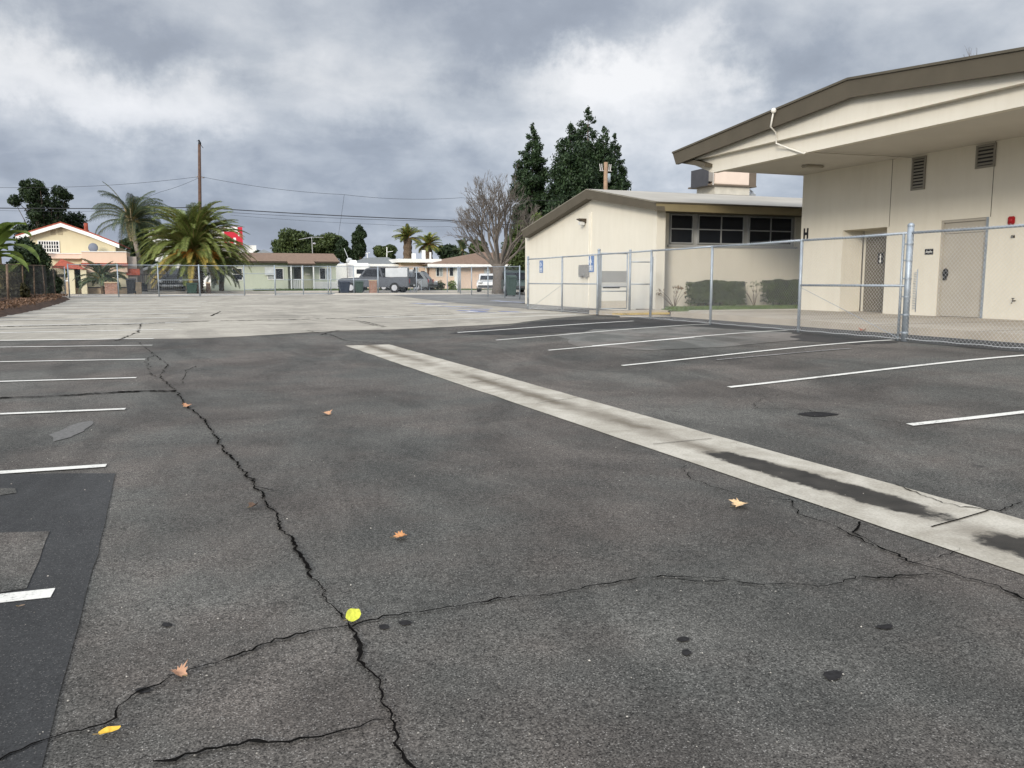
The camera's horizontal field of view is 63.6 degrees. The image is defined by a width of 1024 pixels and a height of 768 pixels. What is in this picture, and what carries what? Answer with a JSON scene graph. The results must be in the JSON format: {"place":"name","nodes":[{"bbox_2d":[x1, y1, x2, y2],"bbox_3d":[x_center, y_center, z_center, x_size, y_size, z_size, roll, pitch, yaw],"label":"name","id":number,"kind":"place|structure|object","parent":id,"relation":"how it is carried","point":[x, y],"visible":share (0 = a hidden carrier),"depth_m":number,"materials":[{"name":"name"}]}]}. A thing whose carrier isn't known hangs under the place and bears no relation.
{"place":"outdoors","nodes":[
{"label":"outdoors","id":0,"kind":"place"},
{"bbox_2d":[62,293,524,296],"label":"sidewalk","id":1,"kind":"structure","parent":0,"point":[288,295],"depth_m":49.91,"materials":[{"name":"concrete"}]},
{"bbox_2d":[142,292,461,293],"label":"street","id":2,"kind":"structure","parent":0,"point":[250,293],"depth_m":59.43,"materials":[{"name":"asphalt"}]},
{"bbox_2d":[126,278,135,293],"bbox_3d":[-24.916,-6.386,54.011,0.586,1.037,0.667,-3,8,-20],"label":"wheelie bin","id":3,"kind":"object","parent":2,"relation":"on","point":[130,284],"visible":0.86,"depth_m":53.77,"materials":[{"name":"black paint"}]},
{"bbox_2d":[140,268,185,289],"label":"iron gate","id":4,"kind":"structure","parent":2,"relation":"on","point":[161,279],"depth_m":57.18,"materials":[{"name":"metal"}]},
{"bbox_2d":[186,283,197,293],"bbox_3d":[-21.326,-6.364,55.025,0.725,0.744,0.806,-3,8,-20],"label":"wheelie bin","id":5,"kind":"object","parent":2,"relation":"on","point":[192,286],"visible":0.86,"depth_m":54.72,"materials":[{"name":"black paint"}]},
{"bbox_2d":[61,290,524,295],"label":"street kerb","id":6,"kind":"structure","parent":2,"relation":"on","point":[309,292],"depth_m":55.80,"materials":[{"name":"concrete"}]},
{"bbox_2d":[338,281,349,292],"bbox_3d":[-11.585,-6.676,57.016,0.751,0.873,0.835,-3,8,-20],"label":"wheelie bin","id":7,"kind":"object","parent":2,"relation":"on","point":[345,289],"visible":0.82,"depth_m":56.72,"materials":[{"name":"black paint"}]},
{"bbox_2d":[354,281,363,292],"bbox_3d":[-10.570,-6.687,57.017,0.574,0.895,0.656,-3,8,-20],"label":"wheelie bin","id":8,"kind":"object","parent":2,"relation":"on","point":[358,288],"visible":0.78,"depth_m":56.77,"materials":[{"name":"black paint"}]},
{"bbox_2d":[337,268,417,292],"bbox_3d":[-10.101,-7.781,61.931,5.806,1.844,1.990,1,7,12],"label":"pickup truck","id":9,"kind":"object","parent":2,"relation":"on","point":[399,279],"visible":0.62,"depth_m":60.85,"materials":[{"name":"paint"}]},
{"bbox_2d":[477,274,492,291],"bbox_3d":[-1.786,-7.854,63.944,1.790,1.395,4.371,0,7,0],"label":"parked car","id":10,"kind":"object","parent":2,"relation":"on","point":[482,278],"visible":0.36,"depth_m":62.60,"materials":[{"name":"paint"}]},
{"bbox_2d":[599,162,611,189],"bbox_3d":[7.103,-11.646,61.809,0.723,9.558,1.622,4,8,28],"label":"utility pole","id":11,"kind":"object","parent":2,"relation":"on","point":[607,177],"visible":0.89,"depth_m":60.91,"materials":[{"name":"brown wood"}]},
{"bbox_2d":[203,286,524,303],"bbox_3d":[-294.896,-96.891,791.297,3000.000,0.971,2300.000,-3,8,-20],"label":"ground","id":12,"kind":"structure","parent":0,"point":[204,288],"depth_m":73.43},
{"bbox_2d":[4,235,52,294],"bbox_3d":[-24.673,-5.827,41.983,1.990,3.472,2.219,5,9,35],"label":"shrub","id":13,"kind":"object","parent":12,"relation":"on","point":[29,257],"visible":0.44,"depth_m":41.60,"materials":[{"name":"green plant"}]},
{"bbox_2d":[7,177,73,238],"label":"tall tree","id":14,"kind":"object","parent":12,"relation":"on","point":[60,197],"visible":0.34,"depth_m":89.78,"materials":[{"name":"green plant"}]},
{"bbox_2d":[47,269,62,293],"bbox_3d":[-25.239,-5.398,45.033,1.468,1.837,1.442,-3,8,-20],"label":"shrub","id":15,"kind":"object","parent":12,"relation":"on","point":[58,284],"visible":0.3,"depth_m":44.82,"materials":[{"name":"green plant"}]},
{"bbox_2d":[47,211,89,231],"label":"tall tree","id":16,"kind":"object","parent":12,"relation":"on","point":[73,219],"visible":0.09,"depth_m":94.54,"materials":[{"name":"green plant"}]},
{"bbox_2d":[66,269,80,286],"bbox_3d":[-30.744,-7.142,57.958,1.416,2.042,1.165,-3,8,-20],"label":"shrub","id":17,"kind":"object","parent":12,"relation":"on","point":[77,274],"visible":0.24,"depth_m":57.70,"materials":[{"name":"green plant"}]},
{"bbox_2d":[15,222,143,293],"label":"house","id":18,"kind":"structure","parent":12,"relation":"on","point":[63,244],"depth_m":59.29,"materials":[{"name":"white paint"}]},
{"bbox_2d":[37,240,59,252],"bbox_3d":[-33.320,-9.876,59.380,1.388,0.869,0.056,-3,8,-20],"label":"window","id":19,"kind":"structure","parent":18,"relation":"in","point":[50,246],"depth_m":59.42,"materials":[{"name":"white paint"}]},
{"bbox_2d":[73,258,125,293],"bbox_3d":[-27.821,-7.278,56.208,3.181,2.497,3.210,2,7,15],"label":"pygmy palm","id":20,"kind":"object","parent":12,"relation":"on","point":[96,276],"visible":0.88,"depth_m":55.68,"materials":[{"name":"plant"}]},
{"bbox_2d":[76,287,133,293],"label":"wall","id":21,"kind":"structure","parent":12,"relation":"on","point":[97,290],"depth_m":57.95,"materials":[{"name":"brown"}]},
{"bbox_2d":[104,282,117,293],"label":"brick pillar","id":22,"kind":"structure","parent":12,"relation":"on","point":[111,289],"depth_m":53.67,"materials":[{"name":"brick"}]},
{"bbox_2d":[88,181,169,257],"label":"queen palm","id":23,"kind":"object","parent":12,"relation":"on","point":[133,213],"visible":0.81,"depth_m":65.51,"materials":[{"name":"plant"}]},
{"bbox_2d":[118,222,157,267],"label":"leafy tree","id":24,"kind":"object","parent":12,"relation":"on","point":[131,249],"visible":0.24,"depth_m":84.72,"materials":[{"name":"green plant"}]},
{"bbox_2d":[134,282,141,293],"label":"brick pillar","id":25,"kind":"structure","parent":12,"relation":"on","point":[138,289],"depth_m":54.82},
{"bbox_2d":[143,263,187,290],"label":"house","id":26,"kind":"structure","parent":12,"relation":"on","point":[149,286],"depth_m":65.63,"materials":[{"name":"white paint"}]},
{"bbox_2d":[143,271,180,290],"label":"garage door","id":27,"kind":"structure","parent":26,"relation":"in","point":[149,286],"depth_m":65.63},
{"bbox_2d":[131,201,258,292],"bbox_3d":[-22.947,-9.860,59.719,8.859,6.926,8.694,-3,8,-20],"label":"date palm","id":28,"kind":"object","parent":12,"relation":"on","point":[192,235],"visible":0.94,"depth_m":58.38,"materials":[{"name":"plant"}]},
{"bbox_2d":[196,144,203,209],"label":"utility pole","id":29,"kind":"object","parent":12,"relation":"on","point":[199,175],"visible":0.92,"depth_m":73.88,"materials":[{"name":"brown wood"}]},
{"bbox_2d":[0,177,193,187],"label":"overhead wire","id":30,"kind":"object","parent":29,"relation":"attached to","point":[78,186],"visible":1,"depth_m":74.05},
{"bbox_2d":[0,207,509,224],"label":"overhead wire","id":31,"kind":"object","parent":29,"relation":"attached to","point":[246,210],"visible":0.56,"depth_m":73.99,"materials":[{"name":"metal"}]},
{"bbox_2d":[216,211,512,226],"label":"overhead wire","id":32,"kind":"object","parent":29,"relation":"attached to","point":[345,218],"visible":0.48,"depth_m":74.01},
{"bbox_2d":[204,177,556,200],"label":"overhead wire","id":33,"kind":"object","parent":29,"relation":"attached to","point":[392,198],"visible":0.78,"depth_m":74.02,"materials":[{"name":"metal"}]},
{"bbox_2d":[148,226,255,285],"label":"store building","id":34,"kind":"structure","parent":12,"relation":"on","point":[233,235],"depth_m":139.47,"materials":[{"name":"red paint"}]},
{"bbox_2d":[203,255,247,290],"bbox_3d":[-22.583,-8.770,64.030,4.053,3.499,4.167,6,9,39],"label":"pygmy palm","id":35,"kind":"object","parent":12,"relation":"on","point":[221,282],"visible":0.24,"depth_m":63.86,"materials":[{"name":"plant"}]},
{"bbox_2d":[182,252,339,290],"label":"house","id":36,"kind":"structure","parent":12,"relation":"on","point":[271,260],"depth_m":74.92,"materials":[{"name":"white"}]},
{"bbox_2d":[267,268,283,279],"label":"window","id":37,"kind":"structure","parent":36,"relation":"in","point":[281,276],"depth_m":74.66,"materials":[{"name":"glass"}]},
{"bbox_2d":[294,268,300,278],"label":"door","id":38,"kind":"structure","parent":36,"relation":"in","point":[297,272],"depth_m":76.44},
{"bbox_2d":[319,268,331,279],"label":"window","id":39,"kind":"structure","parent":36,"relation":"in","point":[324,270],"depth_m":76.06,"materials":[{"name":"glass"}]},
{"bbox_2d":[67,264,519,298],"bbox_3d":[-12.351,-5.751,46.384,23.034,2.028,12.175,-3,8,-20],"label":"chain link fence","id":40,"kind":"object","parent":12,"relation":"on","point":[459,278],"visible":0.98,"depth_m":49.72,"materials":[{"name":"metal"}]},
{"bbox_2d":[270,227,319,252],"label":"leafy tree","id":41,"kind":"object","parent":12,"relation":"on","point":[288,241],"visible":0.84,"depth_m":117.65,"materials":[{"name":"green plant"}]},
{"bbox_2d":[308,232,346,253],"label":"leafy tree","id":42,"kind":"object","parent":12,"relation":"on","point":[326,243],"visible":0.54,"depth_m":121.53,"materials":[{"name":"green plant"}]},
{"bbox_2d":[333,239,359,262],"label":"leafy tree","id":43,"kind":"object","parent":12,"relation":"on","point":[341,245],"visible":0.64,"depth_m":116.10,"materials":[{"name":"green plant"}]},
{"bbox_2d":[350,224,366,258],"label":"round tree","id":44,"kind":"object","parent":12,"relation":"on","point":[359,235],"visible":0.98,"depth_m":110.68,"materials":[{"name":"green plant"}]},
{"bbox_2d":[344,247,398,287],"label":"house","id":45,"kind":"structure","parent":12,"relation":"on","point":[380,262],"depth_m":80.13,"materials":[{"name":"grey"}]},
{"bbox_2d":[368,280,376,292],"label":"brick pillar","id":46,"kind":"structure","parent":12,"relation":"on","point":[373,285],"depth_m":56.78,"materials":[{"name":"brick"}]},
{"bbox_2d":[372,244,397,258],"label":"leafy tree","id":47,"kind":"object","parent":12,"relation":"on","point":[379,250],"visible":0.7,"depth_m":113.33,"materials":[{"name":"green plant"}]},
{"bbox_2d":[391,223,423,258],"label":"date palm","id":48,"kind":"object","parent":12,"relation":"on","point":[407,231],"visible":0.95,"depth_m":99.53,"materials":[{"name":"plant"}]},
{"bbox_2d":[389,250,441,288],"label":"house","id":49,"kind":"structure","parent":12,"relation":"on","point":[413,262],"depth_m":79.33,"materials":[{"name":"white paint"}]},
{"bbox_2d":[413,232,442,258],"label":"date palm","id":50,"kind":"object","parent":12,"relation":"on","point":[428,246],"visible":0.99,"depth_m":97.54,"materials":[{"name":"plant"}]},
{"bbox_2d":[435,243,463,258],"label":"leafy tree","id":51,"kind":"object","parent":12,"relation":"on","point":[446,249],"visible":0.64,"depth_m":110.33,"materials":[{"name":"green plant"}]},
{"bbox_2d":[451,238,468,254],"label":"young palm","id":52,"kind":"object","parent":12,"relation":"on","point":[462,246],"visible":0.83,"depth_m":97.70,"materials":[{"name":"plant"}]},
{"bbox_2d":[421,252,510,288],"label":"house","id":53,"kind":"structure","parent":12,"relation":"on","point":[474,260],"depth_m":78.72,"materials":[{"name":"white paint"}]},
{"bbox_2d":[461,267,486,288],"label":"garage door","id":54,"kind":"structure","parent":53,"relation":"in","point":[476,270],"depth_m":78.95,"materials":[{"name":"beige"}]},
{"bbox_2d":[468,238,488,253],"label":"leafy tree","id":55,"kind":"object","parent":12,"relation":"on","point":[472,246],"visible":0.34,"depth_m":98.74,"materials":[{"name":"green plant"}]},
{"bbox_2d":[444,164,558,293],"bbox_3d":[-0.838,-10.402,55.986,7.773,8.940,6.215,-6,9,-39],"label":"bare tree","id":56,"kind":"object","parent":12,"relation":"on","point":[498,260],"visible":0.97,"depth_m":55.49,"materials":[{"name":"grey plant"}]},
{"bbox_2d":[499,220,525,270],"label":"leafy tree","id":57,"kind":"object","parent":12,"relation":"on","point":[518,259],"visible":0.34,"depth_m":70.94,"materials":[{"name":"green plant"}]},
{"bbox_2d":[520,211,541,239],"bbox_3d":[1.908,-9.781,61.749,1.988,6.293,2.418,6,9,39],"label":"leafy tree","id":58,"kind":"object","parent":12,"relation":"on","point":[536,216],"visible":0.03,"depth_m":61.11,"materials":[{"name":"green plant"}]},
{"bbox_2d":[589,309,667,314],"bbox_3d":[3.694,-2.132,25.398,2.500,0.280,0.850,-3,8,-20],"label":"gate landing","id":59,"kind":"object","parent":12,"relation":"on","point":[623,311],"visible":0.29,"depth_m":25.05,"materials":[{"name":"concrete"}]},
{"bbox_2d":[597,249,653,312],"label":"pedestrian gate","id":60,"kind":"structure","parent":59,"relation":"on","point":[614,280],"depth_m":24.91,"materials":[{"name":"grey metal"}]},
{"bbox_2d":[521,189,802,309],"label":"school building","id":61,"kind":"structure","parent":12,"relation":"on","point":[588,221],"depth_m":28.62,"materials":[{"name":"beige paint"}]},
{"bbox_2d":[669,214,693,243],"bbox_3d":[5.656,-5.174,27.555,0.873,0.956,0.069,-3,8,-20],"label":"window","id":62,"kind":"structure","parent":61,"relation":"in","point":[681,225],"depth_m":27.55,"materials":[{"name":"glass"}]},
{"bbox_2d":[697,215,744,243],"bbox_3d":[7.108,-5.240,28.088,1.825,0.956,0.069,-3,8,-20],"label":"window","id":63,"kind":"structure","parent":61,"relation":"in","point":[711,229],"depth_m":28.07,"materials":[{"name":"glass"}]},
{"bbox_2d":[688,169,756,195],"bbox_3d":[8.619,-8.264,34.001,2.407,1.027,1.580,-3,8,-20],"label":"rooftop unit","id":64,"kind":"object","parent":61,"relation":"on","point":[703,181],"visible":0.8,"depth_m":33.43,"materials":[{"name":"metal"}]},
{"bbox_2d":[748,217,792,245],"bbox_3d":[9.009,-5.327,28.786,1.810,0.956,0.069,-3,8,-20],"label":"window","id":65,"kind":"structure","parent":61,"relation":"in","point":[764,229],"depth_m":28.76,"materials":[{"name":"glass"}]},
{"bbox_2d":[690,309,796,310],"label":"lawn kerb","id":66,"kind":"structure","parent":12,"relation":"on","point":[744,309],"depth_m":24.75,"materials":[{"name":"concrete"}]},
{"bbox_2d":[672,47,1023,319],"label":"school building","id":67,"kind":"structure","parent":12,"relation":"on","point":[939,145],"depth_m":19.88,"materials":[{"name":"beige paint"}]},
{"bbox_2d":[863,236,886,311],"bbox_3d":[10.335,-3.067,22.940,0.079,2.120,1.409,-3,8,-20],"label":"door","id":68,"kind":"structure","parent":67,"relation":"in","point":[878,251],"depth_m":23.24,"materials":[{"name":"beige paint"}]},
{"bbox_2d":[940,232,984,316],"bbox_3d":[10.808,-2.615,19.826,0.105,1.990,1.163,-3,8,-20],"label":"door","id":69,"kind":"structure","parent":67,"relation":"in","point":[947,276],"depth_m":19.83,"materials":[{"name":"beige paint"}]},
{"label":"planting bed","id":70,"kind":"structure","parent":12,"relation":"on","visible":0},
{"bbox_2d":[656,285,685,306],"bbox_3d":[5.134,-2.785,26.380,1.174,0.752,0.506,-2,7,-12],"label":"young shrub","id":71,"kind":"object","parent":70,"relation":"on","point":[681,288],"visible":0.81,"depth_m":26.43,"materials":[{"name":"beige plant"}]},
{"bbox_2d":[685,279,746,305],"bbox_3d":[6.763,-2.988,27.428,1.897,0.984,1.077,-3,8,-20],"label":"box hedge","id":72,"kind":"object","parent":70,"relation":"on","point":[726,302],"visible":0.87,"depth_m":27.10,"materials":[{"name":"green plant"}]},
{"bbox_2d":[742,280,761,304],"bbox_3d":[7.892,-2.995,27.463,0.904,0.896,0.587,-1,7,-7],"label":"young shrub","id":73,"kind":"object","parent":70,"relation":"on","point":[757,284],"visible":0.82,"depth_m":27.45,"materials":[{"name":"beige plant"}]},
{"bbox_2d":[759,278,798,304],"bbox_3d":[9.531,-3.128,28.416,1.818,1.018,1.056,-3,8,-20],"label":"box hedge","id":74,"kind":"object","parent":70,"relation":"on","point":[781,283],"visible":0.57,"depth_m":27.96,"materials":[{"name":"green plant"}]},
{"bbox_2d":[255,288,491,290],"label":"grass","id":75,"kind":"structure","parent":0,"point":[308,289],"depth_m":71.18,"materials":[{"name":"plant"}]},
{"bbox_2d":[11,334,870,767],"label":"grit","id":76,"kind":"object","parent":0,"point":[553,634],"visible":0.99,"depth_m":3.49,"materials":[{"name":"gravel"}]},
{"bbox_2d":[396,294,595,308],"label":"service lane","id":77,"kind":"structure","parent":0,"point":[494,300],"depth_m":42.99,"materials":[{"name":"concrete"}]},
{"bbox_2d":[506,275,516,295],"bbox_3d":[-0.048,-6.006,50.508,0.587,1.290,0.668,-3,8,-20],"label":"wheelie bin","id":78,"kind":"object","parent":77,"relation":"on","point":[509,283],"visible":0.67,"depth_m":50.28,"materials":[{"name":"green plastic"}]},
{"bbox_2d":[501,270,524,292],"bbox_3d":[0.131,-6.924,55.947,1.840,1.545,4.564,-1,7,-10],"label":"parked car","id":79,"kind":"object","parent":77,"relation":"on","point":[522,280],"visible":0.19,"depth_m":55.19,"materials":[{"name":"paint"}]},
{"bbox_2d":[0,295,1023,767],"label":"parking lot","id":80,"kind":"structure","parent":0,"point":[892,573],"depth_m":4.49,"materials":[{"name":"asphalt"}]},
{"bbox_2d":[0,264,65,300],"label":"chain link fence","id":81,"kind":"object","parent":80,"relation":"on","point":[40,278],"visible":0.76,"depth_m":38.37,"materials":[{"name":"metal"}]},
{"bbox_2d":[0,294,69,316],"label":"soil bed","id":82,"kind":"object","parent":80,"relation":"on","point":[8,311],"visible":0.31,"depth_m":30.80,"materials":[{"name":"soil"}]},
{"bbox_2d":[0,238,28,271],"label":"banana plant","id":83,"kind":"object","parent":82,"relation":"on","point":[21,260],"visible":1,"depth_m":35.84,"materials":[{"name":"green plant"}]},
{"bbox_2d":[0,262,28,278],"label":"banana plant","id":84,"kind":"object","parent":82,"relation":"on","point":[16,267],"visible":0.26,"depth_m":36.15,"materials":[{"name":"green plant"}]},
{"bbox_2d":[0,272,31,297],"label":"shrub","id":85,"kind":"object","parent":82,"relation":"on","point":[24,292],"visible":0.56,"depth_m":35.62,"materials":[{"name":"green plant"}]},
{"bbox_2d":[0,222,39,286],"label":"banana plant","id":86,"kind":"object","parent":82,"relation":"on","point":[6,231],"visible":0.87,"depth_m":37.41,"materials":[{"name":"green plant"}]},
{"bbox_2d":[0,293,67,310],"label":"leaf litter","id":87,"kind":"object","parent":82,"relation":"on","point":[18,302],"visible":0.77,"depth_m":32.65,"materials":[{"name":"plant"}]},
{"bbox_2d":[93,726,120,734],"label":"fallen leaf","id":88,"kind":"object","parent":80,"relation":"on","point":[107,729],"visible":1,"depth_m":2.59,"materials":[{"name":"plant"}]},
{"bbox_2d":[170,661,187,676],"bbox_3d":[-1.193,1.020,2.954,0.066,0.042,0.069,-3,8,-20],"label":"fallen leaf","id":89,"kind":"object","parent":80,"relation":"on","point":[180,671],"visible":1,"depth_m":2.96,"materials":[{"name":"plant"}]},
{"bbox_2d":[344,608,360,621],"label":"fallen leaf","id":90,"kind":"object","parent":80,"relation":"on","point":[352,614],"visible":1,"depth_m":3.45,"materials":[{"name":"plant"}]},
{"bbox_2d":[612,312,669,314],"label":"kerb","id":91,"kind":"structure","parent":80,"relation":"on","point":[659,313],"depth_m":24.91,"materials":[{"name":"yellow paint"}]},
{"bbox_2d":[729,497,746,506],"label":"fallen leaf","id":92,"kind":"object","parent":80,"relation":"on","point":[737,502],"visible":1,"depth_m":5.16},
{"bbox_2d":[527,223,1023,349],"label":"chain link fence","id":93,"kind":"object","parent":80,"relation":"on","point":[906,302],"visible":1,"depth_m":15.92,"materials":[{"name":"metal"}]},
{"bbox_2d":[0,0,1023,263],"label":"sky","id":94,"kind":"structure","parent":0,"point":[407,102],"materials":[{"name":"grey"}]},
{"bbox_2d":[572,107,611,186],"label":"conifer tree","id":95,"kind":"object","parent":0,"point":[584,130],"visible":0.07,"depth_m":83.70,"materials":[{"name":"green plant"}]},
{"bbox_2d":[607,133,631,190],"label":"conifer tree","id":96,"kind":"object","parent":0,"point":[623,170],"visible":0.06,"depth_m":85.96,"materials":[{"name":"green plant"}]},
{"bbox_2d":[427,299,1023,351],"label":"service lane","id":97,"kind":"structure","parent":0,"point":[929,340],"depth_m":15.95,"materials":[{"name":"concrete"}]},
{"bbox_2d":[665,304,797,309],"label":"grass","id":98,"kind":"structure","parent":0,"point":[724,307],"depth_m":25.34,"materials":[{"name":"plant"}]},
{"bbox_2d":[671,309,1023,342],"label":"walkway","id":99,"kind":"structure","parent":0,"point":[930,325],"depth_m":17.72,"materials":[{"name":"concrete"}]},
{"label":"driveway","id":100,"kind":"structure","parent":0,"visible":0},
{"bbox_2d":[157,268,184,290],"bbox_3d":[-27.161,-8.325,65.902,1.990,1.854,5.397,-3,8,-20],"label":"pickup truck","id":101,"kind":"object","parent":100,"relation":"on","point":[162,283],"visible":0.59,"depth_m":63.74,"materials":[{"name":"paint"}]},
{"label":"front lawn","id":102,"kind":"structure","parent":0,"visible":0},
{"bbox_2d":[336,260,369,289],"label":"camper","id":103,"kind":"object","parent":102,"relation":"on","point":[340,273],"visible":0.28,"depth_m":67.93,"materials":[{"name":"white paint"}]},
{"bbox_2d":[448,280,455,289],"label":"garden plant","id":104,"kind":"object","parent":102,"relation":"on","point":[451,285],"visible":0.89,"depth_m":71.84,"materials":[{"name":"green plant"}]},
{"bbox_2d":[539,121,603,214],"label":"conifer tree","id":105,"kind":"object","parent":102,"relation":"on","point":[570,175],"visible":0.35,"depth_m":77.31,"materials":[{"name":"green plant"}]},
{"bbox_2d":[589,126,625,189],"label":"conifer tree","id":106,"kind":"object","parent":102,"relation":"on","point":[616,179],"visible":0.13,"depth_m":81.85,"materials":[{"name":"green plant"}]},
{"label":"driveway","id":107,"kind":"structure","parent":0,"visible":0},
{"bbox_2d":[507,122,550,229],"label":"conifer tree","id":108,"kind":"object","parent":107,"relation":"on","point":[529,180],"visible":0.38,"depth_m":81.80,"materials":[{"name":"green plant"}]},
{"label":"sidewalk","id":109,"kind":"structure","parent":0,"visible":0},
{"bbox_2d":[377,272,433,289],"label":"parked car","id":110,"kind":"object","parent":109,"relation":"on","point":[424,276],"visible":0.33,"depth_m":66.86,"materials":[{"name":"paint"}]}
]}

